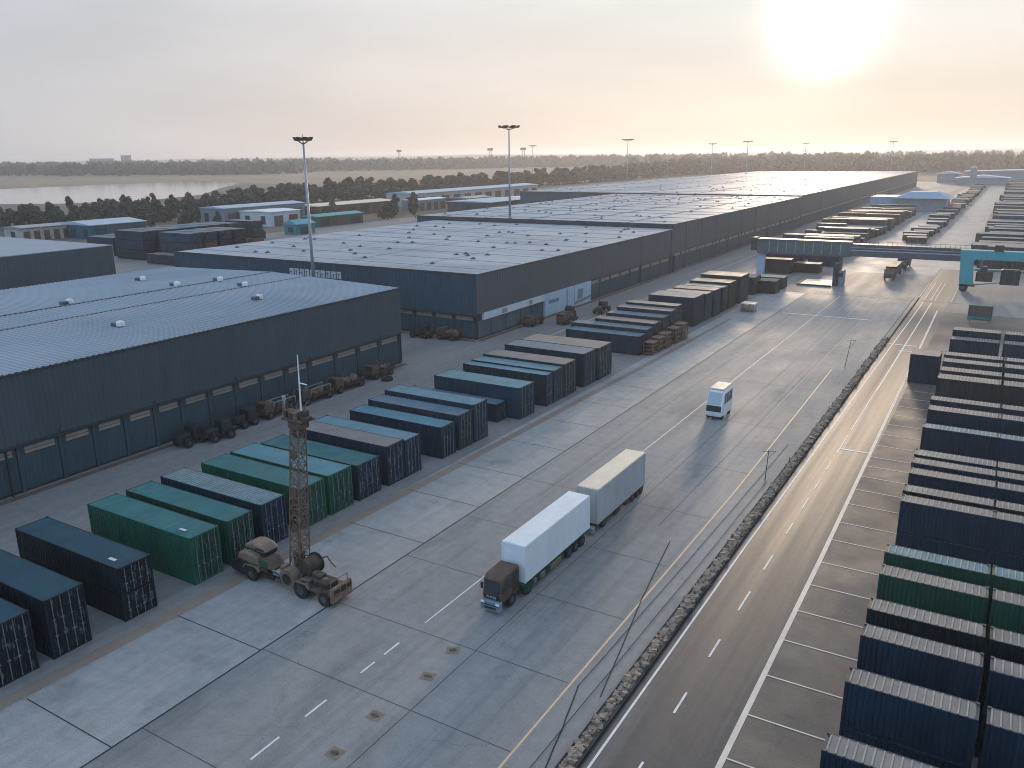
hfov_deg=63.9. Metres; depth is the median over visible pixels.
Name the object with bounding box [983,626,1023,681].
shipping container
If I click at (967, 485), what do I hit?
shipping container
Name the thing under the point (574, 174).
broadleaf tree
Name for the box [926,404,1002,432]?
shipping container
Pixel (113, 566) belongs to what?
shipping container
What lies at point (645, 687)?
road marking
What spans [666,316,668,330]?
door
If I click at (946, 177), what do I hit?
shed
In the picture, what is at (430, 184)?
broadleaf tree
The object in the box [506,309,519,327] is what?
dock door
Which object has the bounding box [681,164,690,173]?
broadleaf tree
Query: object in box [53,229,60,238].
door
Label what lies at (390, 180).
broadleaf tree
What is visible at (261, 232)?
door
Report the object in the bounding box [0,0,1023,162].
sky
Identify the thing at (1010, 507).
shipping container
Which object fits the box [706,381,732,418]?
shuttle van
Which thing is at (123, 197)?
broadleaf tree
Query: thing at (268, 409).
yard vehicle
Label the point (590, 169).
broadleaf tree
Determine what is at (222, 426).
yard vehicle
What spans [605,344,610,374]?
door
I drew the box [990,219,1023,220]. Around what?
shipping container
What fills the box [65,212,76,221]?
broadleaf tree
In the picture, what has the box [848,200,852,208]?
dock door
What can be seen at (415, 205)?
broadleaf tree
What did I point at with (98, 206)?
broadleaf tree
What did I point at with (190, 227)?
shipping container
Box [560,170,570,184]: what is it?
broadleaf tree
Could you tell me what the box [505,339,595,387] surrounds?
shipping container
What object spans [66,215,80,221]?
broadleaf tree
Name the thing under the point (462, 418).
door
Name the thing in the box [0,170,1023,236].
terrain
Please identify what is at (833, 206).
dock door
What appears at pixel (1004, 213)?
shipping container
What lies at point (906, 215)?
shipping container
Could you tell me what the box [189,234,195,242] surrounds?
door
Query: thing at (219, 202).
broadleaf tree
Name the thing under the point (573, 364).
door
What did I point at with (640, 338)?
door
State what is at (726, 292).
door
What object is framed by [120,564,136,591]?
door
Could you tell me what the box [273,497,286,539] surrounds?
door
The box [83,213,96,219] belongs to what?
broadleaf tree
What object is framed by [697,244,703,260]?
dock door
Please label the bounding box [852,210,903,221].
shipping container
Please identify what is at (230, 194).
broadleaf tree
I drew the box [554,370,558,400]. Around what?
door
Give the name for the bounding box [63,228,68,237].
door
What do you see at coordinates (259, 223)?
door
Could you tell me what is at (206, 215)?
door
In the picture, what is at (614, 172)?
broadleaf tree
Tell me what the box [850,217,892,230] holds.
shipping container
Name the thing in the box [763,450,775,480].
cable post
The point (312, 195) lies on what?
broadleaf tree
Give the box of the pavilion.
[869,191,954,211]
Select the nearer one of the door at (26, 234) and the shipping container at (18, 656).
the shipping container at (18, 656)
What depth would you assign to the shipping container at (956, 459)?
68.42 m
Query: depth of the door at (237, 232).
253.75 m
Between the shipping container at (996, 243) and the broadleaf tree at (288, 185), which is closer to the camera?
the shipping container at (996, 243)
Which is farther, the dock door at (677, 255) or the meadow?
the meadow
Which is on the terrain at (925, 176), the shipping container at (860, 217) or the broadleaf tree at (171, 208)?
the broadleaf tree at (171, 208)
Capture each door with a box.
[0,449,21,497]
[0,624,16,684]
[7,614,35,675]
[19,436,62,487]
[24,231,30,238]
[34,230,40,239]
[44,230,50,239]
[46,595,71,655]
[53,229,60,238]
[61,426,95,473]
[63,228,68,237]
[63,587,88,646]
[71,228,75,235]
[83,229,87,236]
[95,228,107,234]
[95,417,126,462]
[114,226,124,229]
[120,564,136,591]
[124,590,140,617]
[126,408,156,452]
[132,225,142,227]
[134,557,150,584]
[138,583,154,610]
[142,232,149,240]
[143,241,149,249]
[149,231,155,239]
[149,241,155,249]
[155,400,181,442]
[182,392,209,428]
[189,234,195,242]
[191,244,196,249]
[191,534,208,581]
[195,233,201,241]
[197,243,202,248]
[204,213,208,221]
[204,528,220,575]
[205,232,211,240]
[205,242,211,247]
[210,384,235,421]
[211,232,216,240]
[211,241,217,246]
[220,231,225,239]
[220,240,225,245]
[226,230,231,238]
[226,240,231,244]
[228,212,238,219]
[229,518,242,558]
[235,229,240,237]
[236,376,260,408]
[240,229,245,237]
[240,513,252,548]
[253,221,257,228]
[254,230,258,237]
[257,221,262,228]
[259,229,263,236]
[261,216,265,224]
[262,369,285,401]
[263,502,276,541]
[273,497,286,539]
[274,215,283,225]
[286,362,308,394]
[289,214,297,219]
[300,226,311,233]
[302,486,314,524]
[310,354,334,388]
[312,480,325,520]
[320,219,330,226]
[329,472,341,512]
[336,217,345,224]
[336,348,357,377]
[340,468,351,506]
[348,207,355,210]
[351,216,360,222]
[358,341,378,374]
[359,463,369,497]
[361,205,368,213]
[368,458,379,492]
[373,204,380,212]
[380,335,398,364]
[388,445,396,483]
[395,442,403,479]
[400,309,414,329]
[406,439,413,474]
[412,436,419,470]
[416,311,433,330]
[420,203,424,210]
[427,202,431,209]
[435,313,453,329]
[441,201,444,208]
[442,426,448,456]
[448,423,454,453]
[455,315,474,337]
[459,414,465,447]
[465,412,471,444]
[475,404,480,440]
[478,318,490,337]
[480,401,486,436]
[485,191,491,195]
[491,314,504,332]
[495,191,500,196]
[498,404,501,419]
[502,402,505,417]
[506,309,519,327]
[514,189,519,195]
[520,386,526,417]
[521,306,529,322]
[527,383,533,413]
[531,302,542,315]
[547,375,549,404]
[549,374,551,403]
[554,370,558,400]
[558,368,562,398]
[565,363,569,395]
[570,360,575,392]
[584,353,589,385]
[590,350,595,382]
[591,278,599,298]
[598,346,604,378]
[600,276,608,295]
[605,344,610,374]
[609,272,619,292]
[620,270,628,288]
[629,267,638,285]
[639,336,641,353]
[641,263,649,281]
[642,334,645,352]
[650,260,659,278]
[659,257,668,275]
[663,318,665,330]
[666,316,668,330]
[670,311,673,333]
[674,252,679,268]
[674,310,676,325]
[677,306,679,321]
[679,305,681,320]
[680,249,688,266]
[689,246,696,263]
[693,297,698,324]
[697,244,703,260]
[698,295,703,322]
[704,242,711,258]
[705,294,708,319]
[708,293,711,317]
[712,240,718,255]
[713,290,717,315]
[716,288,720,314]
[719,238,725,253]
[722,287,725,310]
[724,286,727,309]
[725,236,731,251]
[729,283,732,307]
[732,234,737,248]
[732,281,735,305]
[738,232,743,246]
[740,276,744,301]
[744,231,749,244]
[744,274,748,299]
[750,230,754,242]
[755,227,760,236]
[760,226,765,236]
[765,224,770,236]
[770,223,774,235]
[775,222,779,234]
[779,221,783,232]
[784,219,787,230]
[788,218,791,229]
[792,217,795,228]
[796,216,799,226]
[800,213,805,225]
[805,212,810,223]
[811,210,816,221]
[816,209,821,219]
[822,207,826,217]
[827,206,831,215]
[831,204,836,214]
[836,203,840,212]
[840,202,844,211]
[844,201,848,210]
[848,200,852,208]
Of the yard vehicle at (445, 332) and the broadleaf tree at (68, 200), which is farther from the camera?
the broadleaf tree at (68, 200)
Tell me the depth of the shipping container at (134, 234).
251.40 m
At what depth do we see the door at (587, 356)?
109.35 m
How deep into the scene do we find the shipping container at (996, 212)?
351.90 m
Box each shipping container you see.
[0,549,91,659]
[0,597,39,687]
[15,516,153,595]
[19,553,157,621]
[87,235,115,246]
[87,493,223,585]
[113,247,116,255]
[114,229,155,240]
[115,239,155,250]
[117,249,157,259]
[125,480,254,565]
[131,228,169,238]
[145,226,184,230]
[146,252,174,264]
[155,239,160,248]
[158,231,202,242]
[160,242,202,251]
[160,467,288,542]
[161,225,198,229]
[176,224,211,227]
[176,229,217,241]
[186,223,224,226]
[189,228,231,239]
[201,221,238,227]
[201,453,326,527]
[203,241,217,247]
[208,227,246,238]
[216,239,231,245]
[225,219,262,228]
[230,442,353,515]
[232,238,245,244]
[244,237,263,241]
[246,229,263,237]
[246,238,252,242]
[260,434,380,500]
[292,421,405,485]
[313,415,421,476]
[349,404,455,458]
[368,394,472,449]
[384,384,487,442]
[412,385,506,422]
[434,369,533,419]
[463,361,552,405]
[471,356,562,402]
[483,349,575,396]
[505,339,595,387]
[520,333,611,379]
[566,326,645,355]
[571,319,653,339]
[595,315,660,335]
[606,310,669,339]
[616,304,676,333]
[626,299,682,321]
[648,290,704,326]
[666,288,712,320]
[673,285,720,316]
[683,282,727,312]
[690,277,736,308]
[701,270,748,303]
[748,274,760,294]
[757,278,780,293]
[760,274,787,288]
[765,257,793,273]
[767,253,805,261]
[783,233,854,238]
[793,261,822,273]
[804,236,854,242]
[805,229,823,233]
[806,233,860,242]
[808,255,838,266]
[816,223,841,229]
[817,226,870,239]
[820,731,937,767]
[821,218,829,222]
[821,231,867,243]
[824,227,868,234]
[830,218,887,225]
[831,216,893,228]
[838,212,864,216]
[839,727,967,767]
[840,666,979,767]
[845,226,883,234]
[847,211,868,212]
[847,225,887,233]
[849,210,905,220]
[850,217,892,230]
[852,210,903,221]
[857,213,900,224]
[857,622,983,701]
[860,237,865,242]
[861,207,880,209]
[866,596,985,652]
[870,228,874,237]
[871,204,915,206]
[874,229,878,236]
[876,564,988,623]
[881,208,915,215]
[883,543,990,586]
[884,207,916,214]
[893,210,908,218]
[895,533,988,563]
[897,494,994,550]
[902,233,926,239]
[902,483,995,509]
[903,231,929,237]
[906,236,927,242]
[907,348,941,384]
[908,467,997,498]
[910,457,997,480]
[911,227,937,233]
[913,229,933,235]
[914,448,998,469]
[918,225,940,231]
[920,422,1000,459]
[926,220,946,226]
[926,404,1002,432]
[927,221,943,227]
[929,214,949,221]
[930,218,948,224]
[930,395,1003,413]
[935,373,1004,403]
[936,209,953,212]
[940,366,1005,379]
[942,357,1006,372]
[943,207,959,212]
[944,351,1006,363]
[945,209,958,214]
[949,336,1000,355]
[951,199,968,204]
[952,326,1001,339]
[954,203,965,207]
[971,242,1023,248]
[972,243,1023,249]
[975,232,1023,241]
[975,699,985,757]
[977,260,1023,270]
[978,669,985,722]
[979,240,1023,243]
[979,706,1023,767]
[981,629,987,676]
[982,236,1023,241]
[982,656,1023,715]
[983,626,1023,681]
[984,613,988,628]
[986,565,1023,612]
[986,588,1023,638]
[987,220,1023,223]
[987,223,1023,225]
[987,245,1023,250]
[987,552,1023,584]
[988,227,1023,231]
[989,510,1023,557]
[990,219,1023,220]
[990,231,1023,232]
[993,205,1023,213]
[993,499,1023,515]
[994,202,1023,204]
[994,225,1023,227]
[994,433,1023,464]
[994,470,1023,485]
[994,481,1023,504]
[995,211,1023,213]
[995,413,1023,436]
[995,461,1023,473]
[996,203,1023,205]
[996,379,1023,406]
[997,209,1023,211]
[997,403,1023,416]
[998,212,1023,214]
[998,214,1023,219]
[999,195,1023,199]
[999,356,1023,365]
[999,363,1023,374]
[999,372,1023,381]
[1001,198,1023,200]
[1001,331,1023,356]
[1002,340,1023,358]
[1005,191,1023,194]
[1005,196,1023,197]
[1007,188,1023,189]
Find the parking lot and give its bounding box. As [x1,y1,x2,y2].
[714,312,1023,767]
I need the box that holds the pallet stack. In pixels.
[740,301,757,312]
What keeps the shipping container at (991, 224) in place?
on the yard at (422, 358)
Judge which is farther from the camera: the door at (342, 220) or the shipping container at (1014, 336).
the door at (342, 220)
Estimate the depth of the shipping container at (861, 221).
313.40 m
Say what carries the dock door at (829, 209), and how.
in the warehouse at (824, 194)
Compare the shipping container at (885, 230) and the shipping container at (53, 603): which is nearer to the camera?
the shipping container at (53, 603)
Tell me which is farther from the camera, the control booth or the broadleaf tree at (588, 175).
the broadleaf tree at (588, 175)
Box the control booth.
[832,262,845,286]
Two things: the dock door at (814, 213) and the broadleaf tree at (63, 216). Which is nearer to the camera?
the dock door at (814, 213)
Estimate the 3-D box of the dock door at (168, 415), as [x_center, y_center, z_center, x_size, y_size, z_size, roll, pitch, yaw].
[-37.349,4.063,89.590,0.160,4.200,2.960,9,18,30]
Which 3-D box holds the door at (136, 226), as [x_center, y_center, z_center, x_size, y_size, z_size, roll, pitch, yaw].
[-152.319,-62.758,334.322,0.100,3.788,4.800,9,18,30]
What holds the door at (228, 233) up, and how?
in the shipping container at (223, 234)
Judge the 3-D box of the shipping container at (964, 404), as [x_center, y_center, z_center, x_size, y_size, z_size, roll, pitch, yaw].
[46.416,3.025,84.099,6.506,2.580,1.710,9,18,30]
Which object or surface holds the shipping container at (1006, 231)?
on the yard at (422, 358)
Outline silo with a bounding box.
[968,166,977,185]
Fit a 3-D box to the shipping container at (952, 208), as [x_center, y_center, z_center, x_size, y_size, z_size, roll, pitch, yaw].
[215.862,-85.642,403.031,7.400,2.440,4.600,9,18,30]
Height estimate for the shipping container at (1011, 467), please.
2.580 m
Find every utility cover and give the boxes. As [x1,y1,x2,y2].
[325,746,345,759]
[365,709,384,721]
[419,671,435,680]
[445,646,459,653]
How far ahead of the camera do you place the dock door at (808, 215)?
349.55 m
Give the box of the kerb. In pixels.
[554,297,918,767]
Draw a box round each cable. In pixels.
[530,481,766,767]
[545,684,578,767]
[579,447,785,684]
[600,541,669,696]
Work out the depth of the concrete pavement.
56.96 m
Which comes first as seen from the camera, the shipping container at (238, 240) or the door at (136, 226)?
the shipping container at (238, 240)
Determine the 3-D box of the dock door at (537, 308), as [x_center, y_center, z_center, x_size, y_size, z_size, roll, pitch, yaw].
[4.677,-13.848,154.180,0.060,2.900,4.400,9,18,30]
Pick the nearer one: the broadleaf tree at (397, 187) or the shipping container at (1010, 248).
the shipping container at (1010, 248)
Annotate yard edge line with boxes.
[498,369,831,767]
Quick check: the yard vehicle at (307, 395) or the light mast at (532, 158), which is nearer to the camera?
the yard vehicle at (307, 395)
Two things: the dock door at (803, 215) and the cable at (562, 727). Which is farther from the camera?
the dock door at (803, 215)
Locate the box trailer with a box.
[577,449,645,533]
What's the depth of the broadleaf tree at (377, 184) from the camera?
609.10 m
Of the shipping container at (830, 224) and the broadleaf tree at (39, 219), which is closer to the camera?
the shipping container at (830, 224)
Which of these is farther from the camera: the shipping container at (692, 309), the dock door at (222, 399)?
the shipping container at (692, 309)
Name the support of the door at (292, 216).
in the shed at (272, 217)
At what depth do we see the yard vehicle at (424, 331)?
139.28 m
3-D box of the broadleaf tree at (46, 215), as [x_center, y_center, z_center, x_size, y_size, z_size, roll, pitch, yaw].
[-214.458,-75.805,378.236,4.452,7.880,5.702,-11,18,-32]
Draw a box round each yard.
[0,182,1023,767]
[50,204,447,242]
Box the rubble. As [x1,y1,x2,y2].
[558,337,889,767]
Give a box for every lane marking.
[250,296,864,759]
[552,254,756,334]
[733,295,881,420]
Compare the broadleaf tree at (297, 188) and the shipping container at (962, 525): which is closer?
the shipping container at (962, 525)
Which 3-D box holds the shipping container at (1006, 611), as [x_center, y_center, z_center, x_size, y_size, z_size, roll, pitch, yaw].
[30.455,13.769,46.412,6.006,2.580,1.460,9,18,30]
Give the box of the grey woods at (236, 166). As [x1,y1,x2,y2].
[0,150,1023,176]
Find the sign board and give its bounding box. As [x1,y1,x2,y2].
[967,305,993,322]
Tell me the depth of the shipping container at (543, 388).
102.00 m
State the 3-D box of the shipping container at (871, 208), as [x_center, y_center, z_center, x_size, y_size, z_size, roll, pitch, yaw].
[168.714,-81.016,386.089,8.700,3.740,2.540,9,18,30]
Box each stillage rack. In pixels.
[643,339,658,355]
[650,335,665,351]
[657,331,672,348]
[667,325,681,343]
[674,321,687,340]
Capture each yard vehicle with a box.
[173,421,206,447]
[202,417,236,442]
[231,405,259,428]
[255,391,299,419]
[293,381,334,405]
[327,371,366,393]
[363,361,394,379]
[410,325,434,338]
[436,326,462,340]
[523,313,543,326]
[556,311,577,324]
[564,305,575,316]
[592,301,610,314]
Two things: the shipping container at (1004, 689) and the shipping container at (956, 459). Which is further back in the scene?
the shipping container at (956, 459)
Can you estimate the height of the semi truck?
3.943 m
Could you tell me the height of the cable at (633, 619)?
0.053 m
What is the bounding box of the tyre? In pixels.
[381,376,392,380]
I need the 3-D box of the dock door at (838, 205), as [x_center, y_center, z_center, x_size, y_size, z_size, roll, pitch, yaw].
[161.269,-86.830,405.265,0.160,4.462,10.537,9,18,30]
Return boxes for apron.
[83,290,912,767]
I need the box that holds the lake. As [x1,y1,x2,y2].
[0,181,239,203]
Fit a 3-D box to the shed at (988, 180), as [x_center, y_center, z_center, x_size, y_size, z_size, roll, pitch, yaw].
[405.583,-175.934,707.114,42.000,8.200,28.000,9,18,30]
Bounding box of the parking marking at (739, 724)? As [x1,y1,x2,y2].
[715,311,937,767]
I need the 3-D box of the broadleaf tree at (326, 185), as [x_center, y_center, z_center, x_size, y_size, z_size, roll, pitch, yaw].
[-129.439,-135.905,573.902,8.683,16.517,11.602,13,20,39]
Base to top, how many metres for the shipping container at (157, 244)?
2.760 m
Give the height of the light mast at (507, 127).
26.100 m
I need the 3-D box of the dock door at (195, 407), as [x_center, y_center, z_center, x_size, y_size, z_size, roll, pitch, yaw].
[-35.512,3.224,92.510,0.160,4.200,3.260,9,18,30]
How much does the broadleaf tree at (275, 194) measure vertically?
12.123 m
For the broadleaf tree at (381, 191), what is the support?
on the terrain at (925, 176)
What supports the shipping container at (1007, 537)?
on the shipping container at (1006, 561)
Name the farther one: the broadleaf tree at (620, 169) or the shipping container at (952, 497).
the broadleaf tree at (620, 169)
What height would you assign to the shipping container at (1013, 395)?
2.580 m
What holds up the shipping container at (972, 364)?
on the shipping container
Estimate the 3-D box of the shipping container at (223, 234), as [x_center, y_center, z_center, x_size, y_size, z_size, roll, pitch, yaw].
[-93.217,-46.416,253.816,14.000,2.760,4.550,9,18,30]
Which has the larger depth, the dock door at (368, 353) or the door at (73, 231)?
the door at (73, 231)
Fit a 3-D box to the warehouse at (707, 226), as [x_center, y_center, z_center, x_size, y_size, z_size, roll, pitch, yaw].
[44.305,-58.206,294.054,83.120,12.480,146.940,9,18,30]
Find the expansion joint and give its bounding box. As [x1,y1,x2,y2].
[27,270,956,767]
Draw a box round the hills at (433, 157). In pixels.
[70,152,1019,161]
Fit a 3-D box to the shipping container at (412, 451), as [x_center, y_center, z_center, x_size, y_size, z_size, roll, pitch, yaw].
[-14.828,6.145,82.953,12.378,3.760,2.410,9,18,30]
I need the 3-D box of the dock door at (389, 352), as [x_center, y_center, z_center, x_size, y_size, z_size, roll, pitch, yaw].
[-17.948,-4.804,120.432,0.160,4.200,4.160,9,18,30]
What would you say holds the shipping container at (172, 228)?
on the shipping container
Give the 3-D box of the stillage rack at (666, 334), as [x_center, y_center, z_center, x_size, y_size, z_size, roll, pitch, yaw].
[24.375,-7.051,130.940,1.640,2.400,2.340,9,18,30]
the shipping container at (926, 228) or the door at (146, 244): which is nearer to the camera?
the door at (146, 244)
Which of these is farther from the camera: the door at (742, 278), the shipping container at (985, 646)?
the door at (742, 278)
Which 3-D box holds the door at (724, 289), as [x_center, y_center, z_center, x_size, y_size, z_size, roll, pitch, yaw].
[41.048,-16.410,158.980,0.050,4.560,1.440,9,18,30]
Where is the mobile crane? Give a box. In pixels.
[231,355,351,606]
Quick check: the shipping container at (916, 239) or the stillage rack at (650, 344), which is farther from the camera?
the shipping container at (916, 239)
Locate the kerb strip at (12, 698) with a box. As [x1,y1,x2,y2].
[0,318,730,710]
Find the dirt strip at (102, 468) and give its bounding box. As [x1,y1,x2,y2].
[0,227,801,505]
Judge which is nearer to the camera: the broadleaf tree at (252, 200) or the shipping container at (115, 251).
the shipping container at (115, 251)
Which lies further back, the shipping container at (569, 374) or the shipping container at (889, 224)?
the shipping container at (889, 224)
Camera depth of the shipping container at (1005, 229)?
280.92 m
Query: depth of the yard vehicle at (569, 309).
155.06 m
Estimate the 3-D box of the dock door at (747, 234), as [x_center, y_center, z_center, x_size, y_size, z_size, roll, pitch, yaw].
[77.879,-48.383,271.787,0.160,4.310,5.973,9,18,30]
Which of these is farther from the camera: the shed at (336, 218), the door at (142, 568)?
the shed at (336, 218)
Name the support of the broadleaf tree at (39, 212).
on the terrain at (925, 176)
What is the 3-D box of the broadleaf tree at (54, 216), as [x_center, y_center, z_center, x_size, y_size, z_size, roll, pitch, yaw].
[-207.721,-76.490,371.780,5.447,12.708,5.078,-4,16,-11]
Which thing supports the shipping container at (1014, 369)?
on the shipping container
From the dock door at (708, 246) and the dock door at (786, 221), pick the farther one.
the dock door at (786, 221)
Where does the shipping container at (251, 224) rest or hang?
on the shipping container at (253, 233)
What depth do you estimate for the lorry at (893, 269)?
196.71 m
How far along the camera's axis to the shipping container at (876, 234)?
292.51 m
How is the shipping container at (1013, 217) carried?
on the yard at (422, 358)
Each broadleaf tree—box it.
[0,208,14,226]
[13,216,24,225]
[14,204,35,225]
[28,204,42,216]
[29,215,47,224]
[41,211,50,222]
[45,201,59,222]
[57,214,65,221]
[64,196,73,210]
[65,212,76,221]
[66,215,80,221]
[68,205,81,212]
[73,209,83,219]
[80,204,96,214]
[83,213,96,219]
[90,205,102,218]
[91,198,104,204]
[95,203,105,218]
[102,203,118,218]
[104,198,116,211]
[105,210,119,218]
[118,200,129,213]
[118,212,129,216]
[119,194,126,204]
[126,210,138,218]
[129,204,140,216]
[137,210,147,221]
[144,196,149,203]
[146,207,159,226]
[149,193,155,199]
[152,198,162,222]
[158,210,171,222]
[163,198,177,219]
[170,198,180,210]
[177,210,191,223]
[179,197,184,208]
[184,192,196,202]
[184,198,191,205]
[184,203,196,221]
[193,213,201,222]
[194,198,209,208]
[196,197,206,218]
[203,193,209,199]
[207,193,217,205]
[210,190,220,196]
[213,200,222,205]
[213,211,222,221]
[220,189,241,199]
[222,190,234,204]
[222,198,229,204]
[229,198,239,204]
[238,188,250,201]
[238,192,246,203]
[247,197,255,203]
[249,185,261,200]
[255,188,265,202]
[265,187,281,201]
[277,185,294,201]
[281,187,292,200]
[284,182,296,195]
[290,189,298,199]
[294,184,304,200]
[300,185,316,203]
[300,186,318,203]
[311,184,326,201]
[321,188,334,202]
[322,177,331,194]
[326,206,337,212]
[327,180,339,200]
[328,201,338,211]
[334,182,350,200]
[334,190,346,200]
[346,176,354,199]
[348,185,361,199]
[354,176,365,185]
[354,180,370,198]
[358,185,370,199]
[364,177,374,197]
[371,181,382,197]
[372,185,388,197]
[376,204,396,219]
[381,181,389,186]
[386,177,394,190]
[390,200,398,215]
[392,181,406,191]
[392,193,399,208]
[401,181,408,190]
[407,192,419,212]
[408,178,419,190]
[411,196,417,217]
[418,181,427,189]
[422,175,434,181]
[422,181,436,189]
[423,180,437,189]
[436,181,444,188]
[442,179,450,187]
[448,175,459,187]
[454,178,466,187]
[467,177,477,186]
[477,173,484,183]
[482,178,493,185]
[492,171,505,180]
[493,175,505,184]
[505,176,515,183]
[513,173,523,182]
[523,170,533,182]
[527,173,541,183]
[533,168,542,175]
[537,172,543,186]
[543,173,552,185]
[550,170,556,184]
[556,172,564,184]
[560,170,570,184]
[570,169,579,183]
[573,167,582,180]
[573,171,581,183]
[583,172,596,182]
[585,165,594,181]
[592,168,600,181]
[600,168,607,180]
[604,169,611,180]
[609,169,617,180]
[614,166,624,179]
[614,170,624,180]
[624,169,635,179]
[640,167,648,178]
[647,166,655,177]
[655,167,665,176]
[663,165,670,175]
[670,165,678,175]
[676,164,683,173]
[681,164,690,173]
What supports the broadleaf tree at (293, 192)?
on the terrain at (925, 176)
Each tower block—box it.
[89,158,113,162]
[120,155,130,160]
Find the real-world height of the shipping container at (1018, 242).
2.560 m
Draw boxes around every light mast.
[292,134,314,276]
[498,125,519,217]
[529,145,536,180]
[622,139,633,181]
[743,141,752,172]
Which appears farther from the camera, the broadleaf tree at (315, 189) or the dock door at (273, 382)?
the broadleaf tree at (315, 189)
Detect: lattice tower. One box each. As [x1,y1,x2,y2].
[487,148,492,168]
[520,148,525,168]
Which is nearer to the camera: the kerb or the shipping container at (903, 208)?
the kerb
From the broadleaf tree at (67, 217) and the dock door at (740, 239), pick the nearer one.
the dock door at (740, 239)
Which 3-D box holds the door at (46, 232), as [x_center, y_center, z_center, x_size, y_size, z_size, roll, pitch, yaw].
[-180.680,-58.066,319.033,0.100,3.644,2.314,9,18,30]
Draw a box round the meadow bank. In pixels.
[0,174,178,188]
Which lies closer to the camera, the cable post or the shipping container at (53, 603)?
the shipping container at (53, 603)
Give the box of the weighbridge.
[796,278,831,286]
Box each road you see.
[580,269,959,767]
[842,185,1005,275]
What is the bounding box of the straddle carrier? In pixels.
[959,245,1023,291]
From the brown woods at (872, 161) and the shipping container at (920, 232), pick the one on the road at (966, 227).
the shipping container at (920, 232)
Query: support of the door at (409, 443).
in the shipping container at (412, 451)
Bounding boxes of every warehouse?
[0,237,115,289]
[0,267,401,499]
[173,220,675,339]
[417,194,802,269]
[520,171,917,225]
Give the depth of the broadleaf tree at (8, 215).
367.80 m
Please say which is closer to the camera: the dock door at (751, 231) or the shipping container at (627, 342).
the shipping container at (627, 342)
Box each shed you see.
[1,222,68,239]
[60,217,145,238]
[200,200,305,221]
[239,208,301,226]
[299,210,363,227]
[304,198,390,214]
[386,183,538,206]
[401,197,445,210]
[446,197,519,211]
[449,195,491,200]
[937,171,960,182]
[955,175,1010,184]
[964,169,1023,180]
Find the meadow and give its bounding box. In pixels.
[129,166,623,185]
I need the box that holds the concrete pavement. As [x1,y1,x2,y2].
[0,291,805,767]
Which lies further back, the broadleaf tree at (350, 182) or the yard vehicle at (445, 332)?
the broadleaf tree at (350, 182)
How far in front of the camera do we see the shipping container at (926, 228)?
302.26 m
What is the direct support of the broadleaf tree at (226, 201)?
on the terrain at (925, 176)
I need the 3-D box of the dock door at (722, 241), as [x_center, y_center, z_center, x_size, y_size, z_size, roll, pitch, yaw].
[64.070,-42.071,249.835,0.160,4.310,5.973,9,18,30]
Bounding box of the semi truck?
[480,491,589,612]
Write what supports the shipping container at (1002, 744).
on the shipping container
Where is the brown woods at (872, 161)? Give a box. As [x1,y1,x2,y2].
[608,150,1023,175]
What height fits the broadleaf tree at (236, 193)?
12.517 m
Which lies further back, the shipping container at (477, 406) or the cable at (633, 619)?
the shipping container at (477, 406)
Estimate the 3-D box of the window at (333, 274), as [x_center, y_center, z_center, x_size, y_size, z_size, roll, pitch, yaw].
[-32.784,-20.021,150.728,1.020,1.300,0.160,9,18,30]
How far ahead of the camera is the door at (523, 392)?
96.38 m
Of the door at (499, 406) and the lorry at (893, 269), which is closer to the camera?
the door at (499, 406)
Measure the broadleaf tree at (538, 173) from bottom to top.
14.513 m
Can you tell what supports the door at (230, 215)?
in the shed at (226, 212)
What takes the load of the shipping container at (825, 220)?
on the yard at (422, 358)
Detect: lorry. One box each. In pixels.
[883,261,902,279]
[897,258,911,270]
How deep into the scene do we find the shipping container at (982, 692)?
44.12 m
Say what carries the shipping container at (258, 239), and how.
on the yard at (422, 358)
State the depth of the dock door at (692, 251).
227.68 m
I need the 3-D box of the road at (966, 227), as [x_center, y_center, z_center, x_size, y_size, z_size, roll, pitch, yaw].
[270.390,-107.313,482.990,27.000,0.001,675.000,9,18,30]
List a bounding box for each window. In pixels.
[315,270,319,276]
[320,270,324,277]
[331,271,335,278]
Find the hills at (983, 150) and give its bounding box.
[288,148,1023,157]
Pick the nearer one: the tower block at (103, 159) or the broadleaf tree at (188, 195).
the broadleaf tree at (188, 195)
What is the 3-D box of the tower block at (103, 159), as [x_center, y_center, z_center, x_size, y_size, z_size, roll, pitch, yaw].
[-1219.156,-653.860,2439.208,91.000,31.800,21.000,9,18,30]
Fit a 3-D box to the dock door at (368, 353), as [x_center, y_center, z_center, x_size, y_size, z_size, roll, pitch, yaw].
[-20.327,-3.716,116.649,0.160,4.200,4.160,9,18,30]
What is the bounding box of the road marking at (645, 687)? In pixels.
[587,283,958,767]
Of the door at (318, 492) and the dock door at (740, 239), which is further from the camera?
the dock door at (740, 239)
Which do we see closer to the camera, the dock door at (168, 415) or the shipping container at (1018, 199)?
the dock door at (168, 415)
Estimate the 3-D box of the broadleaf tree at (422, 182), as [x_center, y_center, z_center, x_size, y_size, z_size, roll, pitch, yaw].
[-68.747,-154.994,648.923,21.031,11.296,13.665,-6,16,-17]
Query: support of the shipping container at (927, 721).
on the shipping container at (923, 757)
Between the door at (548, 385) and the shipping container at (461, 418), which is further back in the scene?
the door at (548, 385)
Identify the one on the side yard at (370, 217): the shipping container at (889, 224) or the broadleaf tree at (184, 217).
the broadleaf tree at (184, 217)
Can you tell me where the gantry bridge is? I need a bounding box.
[751,236,970,273]
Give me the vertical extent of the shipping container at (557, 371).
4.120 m
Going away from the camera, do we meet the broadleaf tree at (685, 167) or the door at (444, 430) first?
the door at (444, 430)
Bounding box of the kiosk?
[283,218,315,234]

